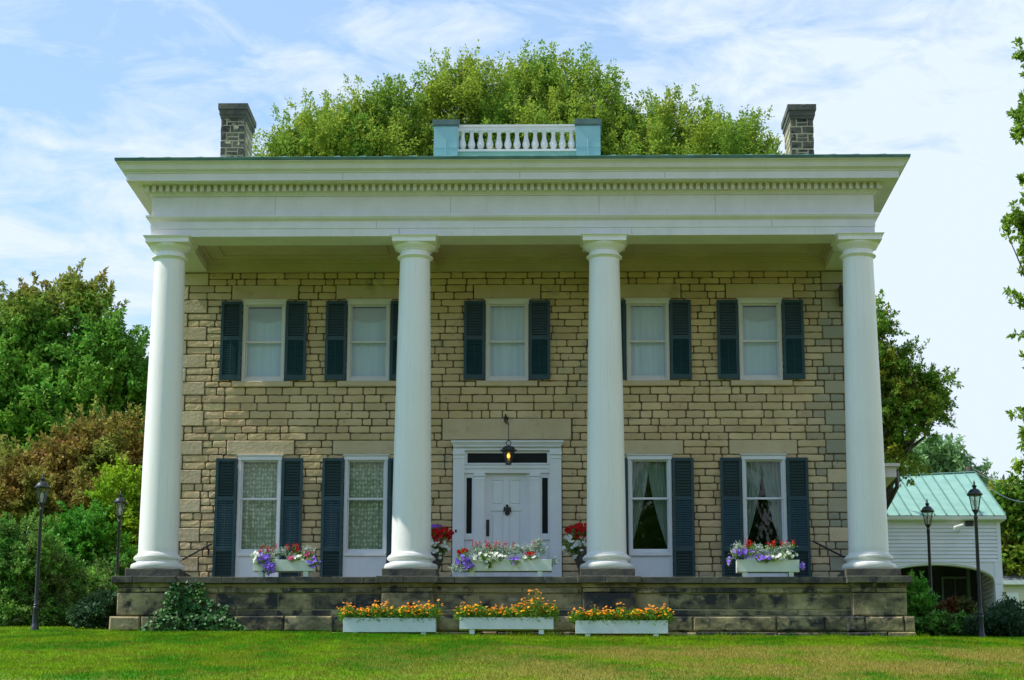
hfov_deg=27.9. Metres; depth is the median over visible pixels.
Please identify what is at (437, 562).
urn
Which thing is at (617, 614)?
marigolds
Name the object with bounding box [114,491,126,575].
lamp post
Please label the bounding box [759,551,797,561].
petunias
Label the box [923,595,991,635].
shrub
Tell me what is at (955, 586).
window
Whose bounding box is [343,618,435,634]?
planter box
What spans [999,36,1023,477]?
overhanging tree
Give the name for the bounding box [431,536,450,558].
petunias
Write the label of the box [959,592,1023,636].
shrub
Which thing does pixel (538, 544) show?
dusty miller
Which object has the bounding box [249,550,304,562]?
petunias
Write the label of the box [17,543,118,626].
shrub
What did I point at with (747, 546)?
red salvia
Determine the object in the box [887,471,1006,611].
carriage house
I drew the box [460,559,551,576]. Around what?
flower box
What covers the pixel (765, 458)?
window
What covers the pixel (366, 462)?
window
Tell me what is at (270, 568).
petunias
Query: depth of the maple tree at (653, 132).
74.47 m
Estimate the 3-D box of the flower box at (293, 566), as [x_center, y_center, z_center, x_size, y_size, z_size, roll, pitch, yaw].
[-4.707,4.731,42.546,1.250,0.363,0.261,0,-13,1]
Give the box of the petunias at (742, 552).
[726,548,804,569]
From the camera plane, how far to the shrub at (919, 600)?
45.66 m
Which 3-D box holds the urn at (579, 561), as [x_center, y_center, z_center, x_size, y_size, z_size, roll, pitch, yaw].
[1.508,4.931,44.558,0.380,0.889,0.380,0,-13,1]
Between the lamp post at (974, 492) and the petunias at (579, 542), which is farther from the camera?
the petunias at (579, 542)
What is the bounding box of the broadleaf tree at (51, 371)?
[0,258,150,623]
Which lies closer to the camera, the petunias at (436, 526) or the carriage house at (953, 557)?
the petunias at (436, 526)
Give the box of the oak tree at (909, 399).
[875,289,963,501]
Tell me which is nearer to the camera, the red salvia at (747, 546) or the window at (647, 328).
the red salvia at (747, 546)
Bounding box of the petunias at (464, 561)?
[455,552,520,570]
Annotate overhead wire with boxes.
[983,482,1023,502]
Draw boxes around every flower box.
[253,560,314,576]
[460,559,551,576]
[736,560,799,576]
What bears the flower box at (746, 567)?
on the stone house at (667, 365)
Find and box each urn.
[431,546,444,572]
[574,546,586,574]
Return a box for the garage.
[1003,573,1023,608]
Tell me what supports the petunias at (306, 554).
in the flower box at (293, 566)
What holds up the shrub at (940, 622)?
on the lawn at (309, 672)
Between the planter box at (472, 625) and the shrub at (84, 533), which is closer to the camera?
the planter box at (472, 625)
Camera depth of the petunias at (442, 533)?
44.57 m
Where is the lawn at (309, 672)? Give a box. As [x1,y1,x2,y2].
[0,625,1023,679]
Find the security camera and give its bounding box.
[953,523,963,531]
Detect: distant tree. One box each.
[899,431,998,486]
[984,471,1023,578]
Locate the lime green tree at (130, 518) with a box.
[84,452,142,561]
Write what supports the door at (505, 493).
in the stone house at (667, 365)
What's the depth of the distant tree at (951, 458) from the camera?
98.06 m
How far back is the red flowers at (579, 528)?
44.52 m
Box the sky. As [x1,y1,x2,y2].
[0,0,1023,489]
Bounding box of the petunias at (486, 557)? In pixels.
[472,551,538,568]
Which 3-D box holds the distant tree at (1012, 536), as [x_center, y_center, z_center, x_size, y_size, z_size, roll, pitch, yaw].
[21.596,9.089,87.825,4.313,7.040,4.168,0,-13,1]
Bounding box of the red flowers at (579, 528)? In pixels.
[564,522,586,539]
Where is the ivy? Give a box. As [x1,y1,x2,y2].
[140,579,246,631]
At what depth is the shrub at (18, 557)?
46.85 m
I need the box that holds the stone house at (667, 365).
[109,103,915,636]
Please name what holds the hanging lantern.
attached to the stone house at (667, 365)
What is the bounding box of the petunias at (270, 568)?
[257,552,320,575]
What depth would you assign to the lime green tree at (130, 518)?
53.20 m
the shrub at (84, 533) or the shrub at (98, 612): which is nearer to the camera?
the shrub at (98, 612)
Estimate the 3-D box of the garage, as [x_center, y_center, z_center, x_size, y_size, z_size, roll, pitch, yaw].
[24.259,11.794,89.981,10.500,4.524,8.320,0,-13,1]
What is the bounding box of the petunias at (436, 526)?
[431,524,443,531]
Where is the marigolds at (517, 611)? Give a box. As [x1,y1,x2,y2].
[453,589,559,622]
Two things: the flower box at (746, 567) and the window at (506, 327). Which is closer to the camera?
the flower box at (746, 567)
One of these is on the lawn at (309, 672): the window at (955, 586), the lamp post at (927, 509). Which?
the lamp post at (927, 509)
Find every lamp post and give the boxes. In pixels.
[31,473,49,629]
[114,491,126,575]
[921,500,933,593]
[967,481,985,637]
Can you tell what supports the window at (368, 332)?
in the stone house at (667, 365)
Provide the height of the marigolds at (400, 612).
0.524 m
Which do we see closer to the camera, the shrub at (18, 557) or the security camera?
the shrub at (18, 557)
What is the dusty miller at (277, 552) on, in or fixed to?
in the flower box at (293, 566)
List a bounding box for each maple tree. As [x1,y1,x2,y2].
[252,73,478,156]
[408,39,633,154]
[598,80,784,154]
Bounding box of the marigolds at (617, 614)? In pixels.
[567,602,676,625]
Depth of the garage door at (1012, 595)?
86.19 m
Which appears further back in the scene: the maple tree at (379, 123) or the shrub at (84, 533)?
the maple tree at (379, 123)
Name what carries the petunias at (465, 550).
in the flower box at (540, 566)
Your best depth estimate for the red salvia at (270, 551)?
42.60 m
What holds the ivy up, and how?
attached to the stone house at (667, 365)
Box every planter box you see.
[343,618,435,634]
[460,617,553,634]
[575,620,667,635]
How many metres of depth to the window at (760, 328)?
46.89 m
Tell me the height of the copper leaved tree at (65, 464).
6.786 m
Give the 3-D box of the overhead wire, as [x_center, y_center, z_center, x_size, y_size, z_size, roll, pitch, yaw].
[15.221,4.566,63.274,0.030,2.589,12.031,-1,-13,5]
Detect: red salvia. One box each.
[261,542,302,559]
[469,539,542,557]
[744,539,797,555]
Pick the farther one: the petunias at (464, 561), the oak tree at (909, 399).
the oak tree at (909, 399)
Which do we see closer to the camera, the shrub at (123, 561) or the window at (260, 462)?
the window at (260, 462)
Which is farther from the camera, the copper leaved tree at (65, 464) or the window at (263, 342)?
the copper leaved tree at (65, 464)
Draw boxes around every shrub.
[0,507,73,626]
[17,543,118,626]
[28,498,138,575]
[66,588,116,628]
[86,541,135,583]
[906,569,940,633]
[914,600,982,635]
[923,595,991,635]
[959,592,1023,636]
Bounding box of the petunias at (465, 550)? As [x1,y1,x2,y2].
[457,548,535,556]
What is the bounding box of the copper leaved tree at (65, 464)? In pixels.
[0,394,145,537]
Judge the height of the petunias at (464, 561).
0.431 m
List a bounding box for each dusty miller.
[272,544,316,558]
[450,537,560,574]
[728,541,794,558]
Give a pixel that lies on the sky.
(85, 85)
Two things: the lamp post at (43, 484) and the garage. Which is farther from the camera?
the garage
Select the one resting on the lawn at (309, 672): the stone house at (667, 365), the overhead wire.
the stone house at (667, 365)
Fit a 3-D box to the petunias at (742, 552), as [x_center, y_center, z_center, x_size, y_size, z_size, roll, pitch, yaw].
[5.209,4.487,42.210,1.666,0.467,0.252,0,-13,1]
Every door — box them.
[486,474,525,576]
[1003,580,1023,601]
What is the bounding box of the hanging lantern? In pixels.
[500,414,516,464]
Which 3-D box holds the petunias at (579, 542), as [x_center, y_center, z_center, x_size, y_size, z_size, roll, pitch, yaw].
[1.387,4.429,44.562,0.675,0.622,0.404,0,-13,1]
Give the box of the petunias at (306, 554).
[254,549,312,561]
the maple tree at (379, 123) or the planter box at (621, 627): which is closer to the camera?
the planter box at (621, 627)
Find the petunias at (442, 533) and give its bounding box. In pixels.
[431,524,453,543]
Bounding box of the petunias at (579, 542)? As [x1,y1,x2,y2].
[561,532,586,558]
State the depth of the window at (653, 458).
46.12 m
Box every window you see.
[227,441,293,576]
[232,285,297,386]
[333,441,393,576]
[336,285,398,386]
[474,285,539,386]
[620,284,679,385]
[624,440,682,576]
[726,284,792,385]
[729,440,796,576]
[941,569,970,602]
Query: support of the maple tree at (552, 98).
on the lawn at (309, 672)
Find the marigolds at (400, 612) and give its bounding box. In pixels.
[335,599,443,622]
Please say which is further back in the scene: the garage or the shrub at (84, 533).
the garage
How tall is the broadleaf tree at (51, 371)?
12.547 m
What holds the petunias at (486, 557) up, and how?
in the flower box at (540, 566)
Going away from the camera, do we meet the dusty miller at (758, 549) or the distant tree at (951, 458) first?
the dusty miller at (758, 549)
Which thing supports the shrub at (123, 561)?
on the lawn at (309, 672)
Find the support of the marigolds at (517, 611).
in the planter box at (472, 625)
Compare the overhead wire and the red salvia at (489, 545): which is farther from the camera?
the overhead wire

